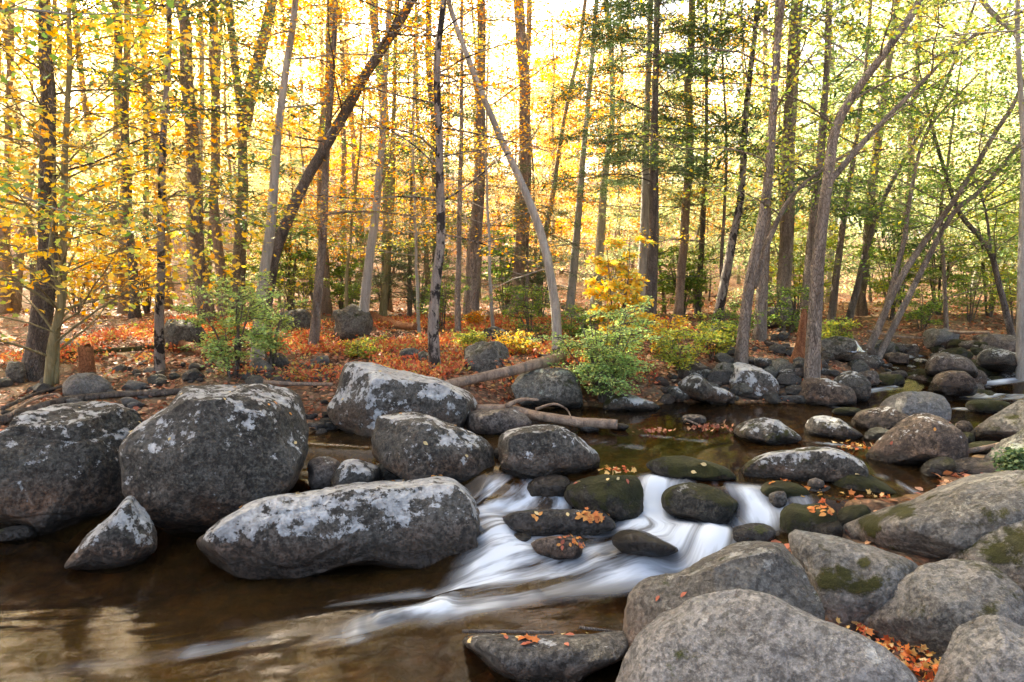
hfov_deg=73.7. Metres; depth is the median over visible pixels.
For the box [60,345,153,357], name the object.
fallen log
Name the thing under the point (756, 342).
fallen leaves
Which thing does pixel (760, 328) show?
tree
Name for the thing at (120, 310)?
tree
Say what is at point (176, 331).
rock
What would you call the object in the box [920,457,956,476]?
rock
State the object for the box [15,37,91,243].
background tree
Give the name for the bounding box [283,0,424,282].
background tree
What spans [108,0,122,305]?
background tree
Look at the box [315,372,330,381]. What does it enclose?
cobble
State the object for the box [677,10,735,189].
background tree
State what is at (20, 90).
background tree
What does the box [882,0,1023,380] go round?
tree
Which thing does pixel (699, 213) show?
background tree
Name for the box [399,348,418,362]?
rock
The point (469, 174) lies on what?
background tree
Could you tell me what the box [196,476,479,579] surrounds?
boulder
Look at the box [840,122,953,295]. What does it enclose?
background tree
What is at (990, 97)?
background tree
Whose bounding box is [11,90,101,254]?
background tree
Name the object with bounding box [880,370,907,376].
cobble
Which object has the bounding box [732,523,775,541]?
boulder
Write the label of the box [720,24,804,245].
background tree
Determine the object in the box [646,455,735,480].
boulder
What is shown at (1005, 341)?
rock
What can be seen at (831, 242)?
tree
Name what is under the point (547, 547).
boulder
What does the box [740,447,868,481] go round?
boulder
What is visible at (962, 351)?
cobble
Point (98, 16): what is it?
maple tree
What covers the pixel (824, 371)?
cobble
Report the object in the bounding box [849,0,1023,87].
branch
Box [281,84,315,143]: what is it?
background tree
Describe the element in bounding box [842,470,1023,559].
boulder
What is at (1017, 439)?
boulder
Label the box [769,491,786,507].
rock
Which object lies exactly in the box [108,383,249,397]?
driftwood
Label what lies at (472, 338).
shrub
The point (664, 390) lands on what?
cobble
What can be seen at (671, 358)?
shrub
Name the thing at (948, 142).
background tree
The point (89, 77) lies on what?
background tree
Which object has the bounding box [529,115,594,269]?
background tree
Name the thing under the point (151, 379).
cobble
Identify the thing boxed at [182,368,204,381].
cobble
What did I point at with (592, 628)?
stick
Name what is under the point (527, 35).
background tree
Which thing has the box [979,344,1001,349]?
cobble
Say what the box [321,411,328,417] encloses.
cobble
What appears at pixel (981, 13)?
background tree
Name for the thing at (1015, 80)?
background tree
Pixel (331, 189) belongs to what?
background tree
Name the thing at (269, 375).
cobble
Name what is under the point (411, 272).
shrub
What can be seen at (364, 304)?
tree
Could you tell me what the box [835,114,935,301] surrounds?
background tree
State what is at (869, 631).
leaf drift
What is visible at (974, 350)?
cobble
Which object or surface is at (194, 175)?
background tree
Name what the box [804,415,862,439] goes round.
boulder
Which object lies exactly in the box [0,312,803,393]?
groundcover
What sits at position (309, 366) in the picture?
cobble
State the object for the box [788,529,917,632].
boulder
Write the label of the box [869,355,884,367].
cobble
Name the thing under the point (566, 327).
shrub
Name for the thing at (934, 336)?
rock
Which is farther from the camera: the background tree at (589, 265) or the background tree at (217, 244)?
the background tree at (589, 265)
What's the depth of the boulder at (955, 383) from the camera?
9.25 m
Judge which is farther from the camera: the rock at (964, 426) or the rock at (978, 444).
the rock at (964, 426)
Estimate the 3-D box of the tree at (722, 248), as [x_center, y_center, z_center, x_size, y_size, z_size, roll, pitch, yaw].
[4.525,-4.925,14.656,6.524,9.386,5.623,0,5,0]
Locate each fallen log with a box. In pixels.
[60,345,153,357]
[178,340,222,360]
[370,311,417,329]
[445,351,566,386]
[476,398,617,428]
[764,340,793,349]
[867,330,925,338]
[948,330,989,333]
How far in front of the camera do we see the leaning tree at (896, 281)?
11.15 m
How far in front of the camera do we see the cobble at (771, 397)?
8.94 m
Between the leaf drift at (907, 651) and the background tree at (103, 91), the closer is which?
the leaf drift at (907, 651)
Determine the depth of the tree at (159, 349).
9.28 m
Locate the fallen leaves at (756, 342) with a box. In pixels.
[0,290,1016,670]
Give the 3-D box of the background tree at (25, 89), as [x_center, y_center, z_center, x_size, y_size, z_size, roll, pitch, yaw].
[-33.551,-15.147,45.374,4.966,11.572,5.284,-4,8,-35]
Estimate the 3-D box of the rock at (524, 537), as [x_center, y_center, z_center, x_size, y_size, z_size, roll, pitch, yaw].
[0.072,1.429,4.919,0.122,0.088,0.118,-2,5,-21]
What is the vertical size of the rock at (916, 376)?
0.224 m
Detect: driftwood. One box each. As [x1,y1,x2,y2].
[0,382,111,410]
[0,390,177,424]
[7,393,61,416]
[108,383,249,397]
[263,379,332,385]
[969,442,998,453]
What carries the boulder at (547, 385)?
on the ground
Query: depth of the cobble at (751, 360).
9.81 m
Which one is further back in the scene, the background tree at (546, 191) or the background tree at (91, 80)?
the background tree at (91, 80)
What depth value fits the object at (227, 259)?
16.61 m
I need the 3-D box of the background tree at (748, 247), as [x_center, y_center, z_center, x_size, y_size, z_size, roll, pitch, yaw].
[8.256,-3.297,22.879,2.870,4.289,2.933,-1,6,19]
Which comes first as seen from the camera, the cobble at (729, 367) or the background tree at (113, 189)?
the cobble at (729, 367)
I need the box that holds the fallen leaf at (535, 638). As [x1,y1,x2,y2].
[531,635,539,642]
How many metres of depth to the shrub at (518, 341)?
10.46 m
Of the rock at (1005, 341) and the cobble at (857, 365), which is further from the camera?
the rock at (1005, 341)
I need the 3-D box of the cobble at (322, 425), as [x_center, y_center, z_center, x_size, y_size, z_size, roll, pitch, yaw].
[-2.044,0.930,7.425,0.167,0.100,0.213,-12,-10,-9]
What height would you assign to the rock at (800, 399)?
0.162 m
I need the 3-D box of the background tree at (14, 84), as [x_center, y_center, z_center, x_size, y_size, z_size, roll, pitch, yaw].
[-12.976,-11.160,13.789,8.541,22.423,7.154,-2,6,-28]
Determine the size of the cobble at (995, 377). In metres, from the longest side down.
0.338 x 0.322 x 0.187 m
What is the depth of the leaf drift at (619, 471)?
5.67 m
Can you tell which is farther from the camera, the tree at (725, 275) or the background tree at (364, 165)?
the background tree at (364, 165)
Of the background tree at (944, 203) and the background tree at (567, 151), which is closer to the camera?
the background tree at (944, 203)
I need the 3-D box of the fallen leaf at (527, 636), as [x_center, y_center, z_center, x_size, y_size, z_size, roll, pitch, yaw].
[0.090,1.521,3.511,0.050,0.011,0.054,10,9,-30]
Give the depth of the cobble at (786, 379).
9.25 m
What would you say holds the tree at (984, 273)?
on the ground
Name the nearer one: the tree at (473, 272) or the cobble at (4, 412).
the cobble at (4, 412)
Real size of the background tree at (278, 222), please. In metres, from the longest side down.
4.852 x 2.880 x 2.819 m
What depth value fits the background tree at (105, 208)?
26.19 m
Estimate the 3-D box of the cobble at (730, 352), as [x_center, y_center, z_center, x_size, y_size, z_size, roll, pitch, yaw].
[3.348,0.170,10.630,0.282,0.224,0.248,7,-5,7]
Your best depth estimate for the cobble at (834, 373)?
9.86 m
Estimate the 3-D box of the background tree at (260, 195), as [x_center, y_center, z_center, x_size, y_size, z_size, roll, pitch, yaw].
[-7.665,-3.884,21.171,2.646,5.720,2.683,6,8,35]
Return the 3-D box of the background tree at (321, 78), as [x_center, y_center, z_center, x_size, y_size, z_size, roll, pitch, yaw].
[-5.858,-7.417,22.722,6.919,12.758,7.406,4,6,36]
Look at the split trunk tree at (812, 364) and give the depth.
9.13 m
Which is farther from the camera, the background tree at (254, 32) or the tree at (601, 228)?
the background tree at (254, 32)
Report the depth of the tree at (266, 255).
10.27 m
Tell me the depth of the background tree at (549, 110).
49.65 m
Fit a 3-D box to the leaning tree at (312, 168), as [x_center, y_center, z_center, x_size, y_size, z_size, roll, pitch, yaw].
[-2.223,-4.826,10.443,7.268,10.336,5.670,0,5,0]
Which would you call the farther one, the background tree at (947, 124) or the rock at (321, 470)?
the background tree at (947, 124)
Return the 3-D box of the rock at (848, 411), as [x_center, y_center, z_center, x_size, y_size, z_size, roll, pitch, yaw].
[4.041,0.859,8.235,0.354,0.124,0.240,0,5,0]
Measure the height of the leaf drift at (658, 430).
0.092 m
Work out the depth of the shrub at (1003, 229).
16.84 m
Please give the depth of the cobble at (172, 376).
9.10 m
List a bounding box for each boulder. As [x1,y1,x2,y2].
[0,401,142,534]
[62,372,112,395]
[118,383,308,533]
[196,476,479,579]
[326,362,476,437]
[371,411,494,482]
[462,630,628,681]
[465,408,531,434]
[498,424,599,478]
[502,509,615,535]
[511,367,582,408]
[531,535,582,559]
[564,474,643,520]
[603,394,659,410]
[612,529,677,556]
[616,588,918,681]
[622,541,824,660]
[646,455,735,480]
[661,482,737,523]
[678,373,735,404]
[729,362,779,399]
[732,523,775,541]
[733,417,801,444]
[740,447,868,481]
[760,480,809,496]
[780,503,837,533]
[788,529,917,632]
[798,378,856,406]
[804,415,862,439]
[831,474,895,493]
[834,371,870,401]
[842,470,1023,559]
[850,406,908,429]
[859,559,1023,668]
[866,413,968,464]
[879,391,951,420]
[925,352,977,377]
[927,370,977,396]
[934,615,1023,681]
[948,519,1023,591]
[952,457,1000,474]
[971,400,1023,441]
[976,348,1017,372]
[984,429,1023,461]
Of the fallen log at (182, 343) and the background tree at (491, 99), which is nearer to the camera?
the fallen log at (182, 343)
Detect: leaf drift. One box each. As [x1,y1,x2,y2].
[598,465,636,474]
[632,426,675,432]
[686,419,732,431]
[801,489,889,502]
[832,440,872,449]
[836,617,890,644]
[856,624,940,681]
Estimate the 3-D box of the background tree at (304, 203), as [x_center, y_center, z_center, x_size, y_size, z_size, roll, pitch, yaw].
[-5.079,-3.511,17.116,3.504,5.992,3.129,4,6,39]
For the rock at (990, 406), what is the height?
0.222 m
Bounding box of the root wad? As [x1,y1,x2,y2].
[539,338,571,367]
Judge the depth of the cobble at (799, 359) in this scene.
9.76 m
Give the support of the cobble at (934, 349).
on the ground
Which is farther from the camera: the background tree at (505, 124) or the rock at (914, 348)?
the background tree at (505, 124)
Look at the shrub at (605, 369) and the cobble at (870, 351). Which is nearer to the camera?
the shrub at (605, 369)
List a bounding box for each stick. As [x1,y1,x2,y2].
[462,629,553,633]
[579,626,614,631]
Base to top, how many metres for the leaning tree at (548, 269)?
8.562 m
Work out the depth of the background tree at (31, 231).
22.33 m
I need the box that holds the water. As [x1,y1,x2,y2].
[0,354,1023,681]
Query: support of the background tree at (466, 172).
on the ground
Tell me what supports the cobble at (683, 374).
on the ground
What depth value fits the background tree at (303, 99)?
34.41 m
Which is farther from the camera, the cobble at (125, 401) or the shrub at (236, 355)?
the shrub at (236, 355)
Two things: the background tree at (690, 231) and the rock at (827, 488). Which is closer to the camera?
the rock at (827, 488)
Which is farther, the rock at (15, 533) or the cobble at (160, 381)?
the cobble at (160, 381)
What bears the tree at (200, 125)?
on the ground
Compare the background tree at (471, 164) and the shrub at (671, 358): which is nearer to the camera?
the shrub at (671, 358)
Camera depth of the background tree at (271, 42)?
67.29 m
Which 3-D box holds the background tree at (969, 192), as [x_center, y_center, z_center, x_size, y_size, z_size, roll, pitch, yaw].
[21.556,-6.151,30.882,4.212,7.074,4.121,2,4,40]
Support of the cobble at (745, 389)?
on the ground
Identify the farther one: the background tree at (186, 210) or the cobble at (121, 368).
the background tree at (186, 210)
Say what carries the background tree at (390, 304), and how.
on the ground
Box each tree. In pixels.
[0,0,51,42]
[0,0,95,299]
[0,0,112,307]
[0,0,133,233]
[0,0,200,239]
[0,0,265,381]
[0,0,312,370]
[0,0,347,319]
[0,1,38,231]
[0,1,52,127]
[0,1,119,313]
[0,31,32,216]
[0,33,34,161]
[0,49,20,312]
[0,53,35,196]
[0,70,85,267]
[1,0,78,231]
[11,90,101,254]
[14,119,156,302]
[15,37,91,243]
[16,0,54,88]
[24,0,78,179]
[24,116,155,307]
[26,70,81,139]
[27,0,166,303]
[35,22,106,199]
[39,0,204,313]
[55,1,131,171]
[56,0,183,206]
[72,141,153,271]
[73,0,224,290]
[75,0,210,304]
[80,32,132,142]
[81,2,149,167]
[83,0,201,318]
[84,32,113,181]
[85,56,148,141]
[101,0,494,359]
[102,4,179,246]
[106,84,205,248]
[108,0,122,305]
[109,1,246,308]
[118,0,307,308]
[130,0,255,284]
[132,83,203,239]
[136,41,203,190]
[142,136,228,262]
[147,0,511,335]
[154,78,209,213]
[155,27,256,235]
[169,0,479,349]
[172,0,324,315]
[177,0,515,306]
[189,2,243,180]
[190,0,276,232]
[190,2,265,198]
[197,0,280,134]
[205,0,548,332]
[207,89,357,309]
[209,1,229,318]
[209,35,287,228]
[210,0,428,244]
[226,52,341,308]
[226,126,301,279]
[229,79,368,313]
[230,0,603,370]
[234,0,537,340]
[235,3,278,173]
[238,0,334,279]
[245,0,394,303]
[246,160,313,290]
[246,201,327,310]
[250,1,298,85]
[254,3,359,255]
[266,21,298,158]
[277,0,610,350]
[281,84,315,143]
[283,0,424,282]
[284,118,379,264]
[291,0,390,233]
[291,1,471,316]
[294,0,658,326]
[296,30,358,158]
[304,56,373,193]
[314,66,378,258]
[317,0,332,315]
[336,0,516,312]
[336,103,402,213]
[347,0,629,332]
[350,35,426,185]
[351,47,396,192]
[361,0,472,291]
[361,57,470,261]
[370,0,392,311]
[371,142,419,273]
[372,33,428,165]
[374,0,617,323]
[374,159,431,285]
[392,179,430,267]
[396,60,423,138]
[405,0,475,213]
[409,175,464,255]
[420,65,485,203]
[423,0,518,297]
[445,100,501,222]
[450,25,540,266]
[450,155,473,190]
[450,156,507,256]
[454,15,498,109]
[462,0,637,301]
[468,94,564,228]
[469,93,513,198]
[471,0,671,313]
[474,0,546,244]
[482,48,596,278]
[485,45,549,224]
[498,186,537,257]
[503,56,638,259]
[507,0,531,319]
[508,28,589,239]
[517,20,596,239]
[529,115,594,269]
[530,60,555,130]
[530,90,599,215]
[530,167,573,275]
[531,72,591,273]
[537,53,571,225]
[542,7,717,294]
[545,0,675,309]
[555,191,613,282]
[570,182,640,298]
[572,166,639,291]
[575,0,677,278]
[575,0,965,363]
[584,32,623,201]
[585,61,754,313]
[586,0,716,263]
[587,122,631,236]
[589,0,888,321]
[589,51,631,208]
[607,52,669,269]
[610,98,674,207]
[612,47,779,309]
[626,182,680,269]
[627,0,866,330]
[630,100,734,298]
[630,119,677,235]
[635,69,680,179]
[651,0,1023,378]
[660,128,749,292]
[661,0,816,275]
[663,0,966,307]
[665,0,849,301]
[672,0,705,321]
[673,196,746,300]
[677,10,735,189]
[679,35,804,283]
[680,0,899,341]
[695,0,954,315]
[708,45,889,300]
[714,74,886,308]
[716,0,976,303]
[716,104,751,205]
[717,181,799,296]
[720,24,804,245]
[736,49,901,282]
[747,99,802,272]
[750,48,805,196]
[756,118,886,310]
[758,0,1023,328]
[775,0,975,321]
[775,155,858,293]
[786,41,1023,358]
[790,1,1023,348]
[795,0,993,315]
[797,48,918,276]
[803,0,1019,291]
[808,0,1021,325]
[817,0,1005,275]
[824,5,1020,335]
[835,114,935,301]
[838,186,921,299]
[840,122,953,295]
[848,0,911,143]
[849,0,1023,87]
[858,0,1003,304]
[866,0,976,217]
[879,1,981,272]
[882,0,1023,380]
[888,182,996,312]
[891,20,1016,281]
[903,58,972,258]
[908,160,998,272]
[908,166,1000,294]
[916,0,1023,295]
[925,75,990,242]
[931,138,1019,285]
[937,64,1023,309]
[948,3,1017,235]
[948,169,1019,296]
[952,128,1018,271]
[953,43,1021,268]
[953,47,1023,284]
[959,142,1019,285]
[963,0,1023,72]
[966,126,1019,281]
[990,89,1018,192]
[992,0,1023,190]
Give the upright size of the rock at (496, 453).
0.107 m
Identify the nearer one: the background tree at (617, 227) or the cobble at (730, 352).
the cobble at (730, 352)
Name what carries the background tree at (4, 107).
on the ground
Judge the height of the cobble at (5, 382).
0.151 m
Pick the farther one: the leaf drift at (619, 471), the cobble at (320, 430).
the cobble at (320, 430)
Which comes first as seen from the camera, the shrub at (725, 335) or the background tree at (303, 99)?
the shrub at (725, 335)
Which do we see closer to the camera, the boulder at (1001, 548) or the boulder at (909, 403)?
the boulder at (1001, 548)
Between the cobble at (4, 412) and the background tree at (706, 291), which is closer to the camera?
the cobble at (4, 412)
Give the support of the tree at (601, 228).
on the ground
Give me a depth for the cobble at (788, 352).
10.64 m
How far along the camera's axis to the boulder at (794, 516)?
4.87 m
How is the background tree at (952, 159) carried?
on the ground
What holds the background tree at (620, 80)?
on the ground
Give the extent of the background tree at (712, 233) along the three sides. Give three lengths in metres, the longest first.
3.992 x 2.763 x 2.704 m
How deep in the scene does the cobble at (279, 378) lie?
8.87 m
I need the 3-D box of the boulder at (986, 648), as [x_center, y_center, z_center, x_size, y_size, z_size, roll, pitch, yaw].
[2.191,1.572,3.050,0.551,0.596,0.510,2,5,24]
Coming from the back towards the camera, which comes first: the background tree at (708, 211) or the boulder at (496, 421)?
the background tree at (708, 211)
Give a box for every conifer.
[137,0,272,277]
[328,22,517,316]
[418,140,631,324]
[500,0,669,318]
[528,0,776,329]
[548,0,748,320]
[625,0,779,317]
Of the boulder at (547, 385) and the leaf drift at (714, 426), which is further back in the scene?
the boulder at (547, 385)
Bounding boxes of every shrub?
[2,236,126,314]
[76,216,184,313]
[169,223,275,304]
[170,270,285,378]
[244,285,311,365]
[276,258,337,310]
[299,219,384,308]
[329,273,381,308]
[338,333,388,358]
[341,229,422,303]
[372,223,465,314]
[408,259,472,332]
[453,326,489,348]
[462,310,485,327]
[481,220,541,312]
[487,283,550,339]
[492,329,542,354]
[501,246,570,316]
[525,296,673,402]
[540,304,608,339]
[582,234,658,355]
[641,312,691,354]
[650,325,725,377]
[657,241,718,316]
[683,311,737,359]
[695,299,768,341]
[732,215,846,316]
[752,282,823,335]
[821,316,862,339]
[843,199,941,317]
[866,254,920,319]
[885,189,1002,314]
[894,275,976,329]
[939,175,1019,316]
[941,248,1016,322]
[975,251,1017,325]
[977,193,1018,286]
[989,444,1023,470]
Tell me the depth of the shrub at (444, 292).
12.86 m
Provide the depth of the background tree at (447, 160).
45.34 m
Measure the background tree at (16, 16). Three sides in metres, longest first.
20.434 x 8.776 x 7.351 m
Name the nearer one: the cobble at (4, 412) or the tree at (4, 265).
the cobble at (4, 412)
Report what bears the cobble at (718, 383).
on the ground
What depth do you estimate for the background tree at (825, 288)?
22.28 m
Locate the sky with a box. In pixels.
[2,0,1023,237]
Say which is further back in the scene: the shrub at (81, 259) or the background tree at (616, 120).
the background tree at (616, 120)
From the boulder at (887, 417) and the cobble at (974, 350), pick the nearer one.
the boulder at (887, 417)
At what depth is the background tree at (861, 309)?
16.83 m
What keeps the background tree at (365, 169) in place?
on the ground
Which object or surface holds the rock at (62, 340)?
on the ground
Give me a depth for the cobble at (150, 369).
9.42 m
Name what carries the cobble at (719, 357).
on the ground
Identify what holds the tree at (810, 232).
on the ground
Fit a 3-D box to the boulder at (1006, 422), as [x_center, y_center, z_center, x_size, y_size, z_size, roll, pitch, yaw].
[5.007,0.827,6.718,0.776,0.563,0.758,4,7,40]
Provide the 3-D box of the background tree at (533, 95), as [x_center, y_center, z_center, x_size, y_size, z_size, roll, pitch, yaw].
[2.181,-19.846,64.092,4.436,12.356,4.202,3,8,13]
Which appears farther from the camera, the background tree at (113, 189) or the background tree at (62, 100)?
the background tree at (62, 100)
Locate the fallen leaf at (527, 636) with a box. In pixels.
[524,633,533,639]
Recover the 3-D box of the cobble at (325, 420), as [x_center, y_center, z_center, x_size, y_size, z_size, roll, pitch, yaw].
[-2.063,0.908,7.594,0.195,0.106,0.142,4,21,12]
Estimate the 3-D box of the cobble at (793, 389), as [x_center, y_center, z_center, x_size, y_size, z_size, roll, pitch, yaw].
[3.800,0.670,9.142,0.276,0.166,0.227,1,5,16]
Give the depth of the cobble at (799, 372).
9.47 m
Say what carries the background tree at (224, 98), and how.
on the ground
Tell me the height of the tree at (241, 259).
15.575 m
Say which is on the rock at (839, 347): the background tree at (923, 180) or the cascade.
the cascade
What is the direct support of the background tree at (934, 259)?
on the ground
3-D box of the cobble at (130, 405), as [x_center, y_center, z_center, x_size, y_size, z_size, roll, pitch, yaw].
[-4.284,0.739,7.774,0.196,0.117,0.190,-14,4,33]
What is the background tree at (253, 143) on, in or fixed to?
on the ground
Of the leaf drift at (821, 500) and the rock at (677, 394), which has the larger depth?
the rock at (677, 394)
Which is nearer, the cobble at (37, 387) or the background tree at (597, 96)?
the cobble at (37, 387)
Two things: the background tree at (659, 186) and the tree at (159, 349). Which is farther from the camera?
the background tree at (659, 186)
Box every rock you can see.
[0,525,36,541]
[5,361,25,382]
[60,338,79,348]
[64,496,156,569]
[164,319,205,349]
[249,357,273,373]
[268,352,289,368]
[278,309,310,335]
[307,422,337,429]
[307,456,339,490]
[330,459,382,486]
[332,304,372,340]
[377,463,398,479]
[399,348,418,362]
[417,351,427,362]
[464,341,509,372]
[481,326,508,341]
[493,448,498,457]
[514,533,530,541]
[527,474,570,496]
[578,427,598,432]
[612,423,628,429]
[667,386,689,401]
[682,414,705,424]
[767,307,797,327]
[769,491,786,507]
[780,395,805,403]
[806,485,829,491]
[807,478,824,489]
[810,520,842,536]
[821,336,857,362]
[832,407,860,415]
[837,504,870,526]
[859,370,879,386]
[864,427,887,440]
[874,340,895,354]
[878,374,904,384]
[884,352,908,363]
[903,344,919,353]
[906,374,926,380]
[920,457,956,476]
[923,328,959,348]
[955,420,972,432]
[963,432,974,443]
[965,399,1010,413]
[968,441,997,454]
[977,334,1015,352]
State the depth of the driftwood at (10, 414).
7.63 m
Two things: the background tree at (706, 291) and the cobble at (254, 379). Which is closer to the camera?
the cobble at (254, 379)
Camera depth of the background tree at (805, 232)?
18.70 m
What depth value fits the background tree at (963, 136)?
41.70 m
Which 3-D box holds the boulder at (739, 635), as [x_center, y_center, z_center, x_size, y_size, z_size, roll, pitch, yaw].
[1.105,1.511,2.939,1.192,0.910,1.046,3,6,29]
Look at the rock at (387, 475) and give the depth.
5.96 m
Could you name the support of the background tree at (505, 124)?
on the ground
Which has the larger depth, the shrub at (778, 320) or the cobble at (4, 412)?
the shrub at (778, 320)
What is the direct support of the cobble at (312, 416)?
on the ground
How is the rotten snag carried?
on the ground
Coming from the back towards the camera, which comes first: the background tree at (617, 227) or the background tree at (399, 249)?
the background tree at (617, 227)
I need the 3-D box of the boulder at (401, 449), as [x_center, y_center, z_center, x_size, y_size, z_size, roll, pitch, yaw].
[-0.682,0.997,5.990,1.027,0.713,0.819,-2,6,-26]
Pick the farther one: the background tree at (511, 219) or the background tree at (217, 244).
the background tree at (511, 219)
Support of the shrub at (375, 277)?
on the ground
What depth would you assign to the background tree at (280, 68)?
57.24 m
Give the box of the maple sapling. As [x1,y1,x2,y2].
[0,0,325,386]
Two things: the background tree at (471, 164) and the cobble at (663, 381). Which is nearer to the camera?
the cobble at (663, 381)
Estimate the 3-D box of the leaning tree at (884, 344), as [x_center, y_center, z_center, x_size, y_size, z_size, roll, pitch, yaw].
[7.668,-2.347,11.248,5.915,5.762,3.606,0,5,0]
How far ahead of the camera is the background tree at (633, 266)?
32.87 m
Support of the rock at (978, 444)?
on the ground
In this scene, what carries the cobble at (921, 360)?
on the ground
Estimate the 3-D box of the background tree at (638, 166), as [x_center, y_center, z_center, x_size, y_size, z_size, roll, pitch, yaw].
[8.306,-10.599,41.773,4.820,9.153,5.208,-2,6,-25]
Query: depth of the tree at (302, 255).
16.82 m
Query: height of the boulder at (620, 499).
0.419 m
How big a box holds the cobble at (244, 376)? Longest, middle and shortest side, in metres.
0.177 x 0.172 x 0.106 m
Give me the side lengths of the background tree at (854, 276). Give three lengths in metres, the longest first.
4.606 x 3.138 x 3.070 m
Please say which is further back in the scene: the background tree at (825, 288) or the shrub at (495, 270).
the background tree at (825, 288)
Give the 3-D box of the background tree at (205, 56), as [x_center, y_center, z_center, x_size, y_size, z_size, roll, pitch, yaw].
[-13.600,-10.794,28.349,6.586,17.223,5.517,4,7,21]
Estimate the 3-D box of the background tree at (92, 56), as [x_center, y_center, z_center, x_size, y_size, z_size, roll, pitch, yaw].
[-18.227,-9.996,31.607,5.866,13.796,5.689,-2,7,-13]
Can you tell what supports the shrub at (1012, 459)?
on the boulder at (942, 522)
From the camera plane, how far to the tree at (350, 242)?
12.70 m
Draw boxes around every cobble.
[0,378,13,386]
[1,410,10,414]
[26,386,34,392]
[33,383,55,393]
[66,398,82,402]
[110,365,126,372]
[120,397,141,406]
[121,380,148,390]
[127,402,145,408]
[132,369,140,374]
[138,360,147,366]
[143,367,154,372]
[147,373,167,385]
[153,377,169,386]
[155,370,164,374]
[169,373,179,379]
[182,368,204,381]
[188,363,205,369]
[232,361,248,367]
[239,372,250,379]
[245,374,263,383]
[263,372,273,377]
[273,375,289,380]
[307,363,321,368]
[307,413,317,419]
[310,355,329,364]
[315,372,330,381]
[316,428,326,433]
[317,422,328,428]
[319,418,331,421]
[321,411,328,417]
[653,377,668,385]
[659,394,674,403]
[660,387,668,393]
[667,373,674,378]
[677,368,695,378]
[687,361,711,370]
[695,369,710,378]
[707,369,730,384]
[713,362,733,374]
[713,380,721,386]
[714,352,731,362]
[719,345,734,355]
[729,388,739,395]
[733,383,752,396]
[748,357,754,364]
[754,358,770,367]
[763,366,778,378]
[763,391,781,403]
[768,343,785,355]
[769,359,794,370]
[771,334,777,340]
[777,332,788,340]
[777,373,801,386]
[778,369,793,374]
[785,350,791,355]
[785,385,801,394]
[792,361,803,367]
[793,357,804,361]
[794,368,803,377]
[821,368,829,374]
[822,353,834,360]
[828,370,839,376]
[847,359,869,371]
[852,353,880,369]
[857,345,877,355]
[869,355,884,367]
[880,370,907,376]
[895,343,904,352]
[914,358,927,361]
[917,370,932,380]
[930,347,941,352]
[940,340,948,346]
[940,347,973,358]
[947,339,965,348]
[961,340,977,349]
[970,347,982,354]
[970,359,991,375]
[972,333,991,339]
[974,341,987,346]
[974,370,987,384]
[977,389,994,395]
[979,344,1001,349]
[988,376,1003,378]
[999,372,1015,377]
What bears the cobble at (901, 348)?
on the ground
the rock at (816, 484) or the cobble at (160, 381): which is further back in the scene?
the cobble at (160, 381)
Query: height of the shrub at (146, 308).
2.709 m
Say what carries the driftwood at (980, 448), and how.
on the boulder at (916, 438)
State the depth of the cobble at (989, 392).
9.50 m
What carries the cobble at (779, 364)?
on the ground
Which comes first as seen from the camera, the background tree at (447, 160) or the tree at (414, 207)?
the tree at (414, 207)
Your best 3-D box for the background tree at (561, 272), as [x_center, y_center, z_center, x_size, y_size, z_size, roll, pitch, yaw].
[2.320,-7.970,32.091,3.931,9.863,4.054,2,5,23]
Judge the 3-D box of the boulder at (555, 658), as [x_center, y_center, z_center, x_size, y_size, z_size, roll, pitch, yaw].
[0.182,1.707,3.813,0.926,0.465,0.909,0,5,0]
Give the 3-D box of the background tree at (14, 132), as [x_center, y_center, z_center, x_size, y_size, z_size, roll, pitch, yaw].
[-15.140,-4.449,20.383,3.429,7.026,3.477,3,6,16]
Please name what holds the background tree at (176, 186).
on the ground
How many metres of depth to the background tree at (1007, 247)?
15.03 m
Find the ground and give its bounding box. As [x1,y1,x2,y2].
[0,121,1016,681]
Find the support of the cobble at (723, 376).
on the ground
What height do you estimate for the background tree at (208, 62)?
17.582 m
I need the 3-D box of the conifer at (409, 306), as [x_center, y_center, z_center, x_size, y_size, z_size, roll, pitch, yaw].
[-2.167,-4.315,16.468,4.734,7.885,4.004,0,5,0]
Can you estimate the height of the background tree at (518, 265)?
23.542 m
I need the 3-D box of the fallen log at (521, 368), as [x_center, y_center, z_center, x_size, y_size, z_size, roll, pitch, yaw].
[-0.051,0.377,8.776,1.831,0.408,0.265,-3,6,-31]
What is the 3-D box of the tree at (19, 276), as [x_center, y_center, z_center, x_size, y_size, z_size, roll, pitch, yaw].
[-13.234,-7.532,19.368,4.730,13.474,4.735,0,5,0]
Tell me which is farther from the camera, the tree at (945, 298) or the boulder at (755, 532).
the tree at (945, 298)
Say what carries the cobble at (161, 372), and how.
on the ground
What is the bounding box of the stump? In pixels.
[78,344,95,372]
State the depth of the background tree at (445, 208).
31.32 m
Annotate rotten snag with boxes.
[789,309,821,369]
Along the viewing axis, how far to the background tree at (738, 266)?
29.13 m
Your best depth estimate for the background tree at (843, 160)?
31.28 m
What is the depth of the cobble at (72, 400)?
7.69 m
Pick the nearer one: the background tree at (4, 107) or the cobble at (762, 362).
the cobble at (762, 362)
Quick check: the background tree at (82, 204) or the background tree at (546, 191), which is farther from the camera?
the background tree at (546, 191)
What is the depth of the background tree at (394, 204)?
30.49 m

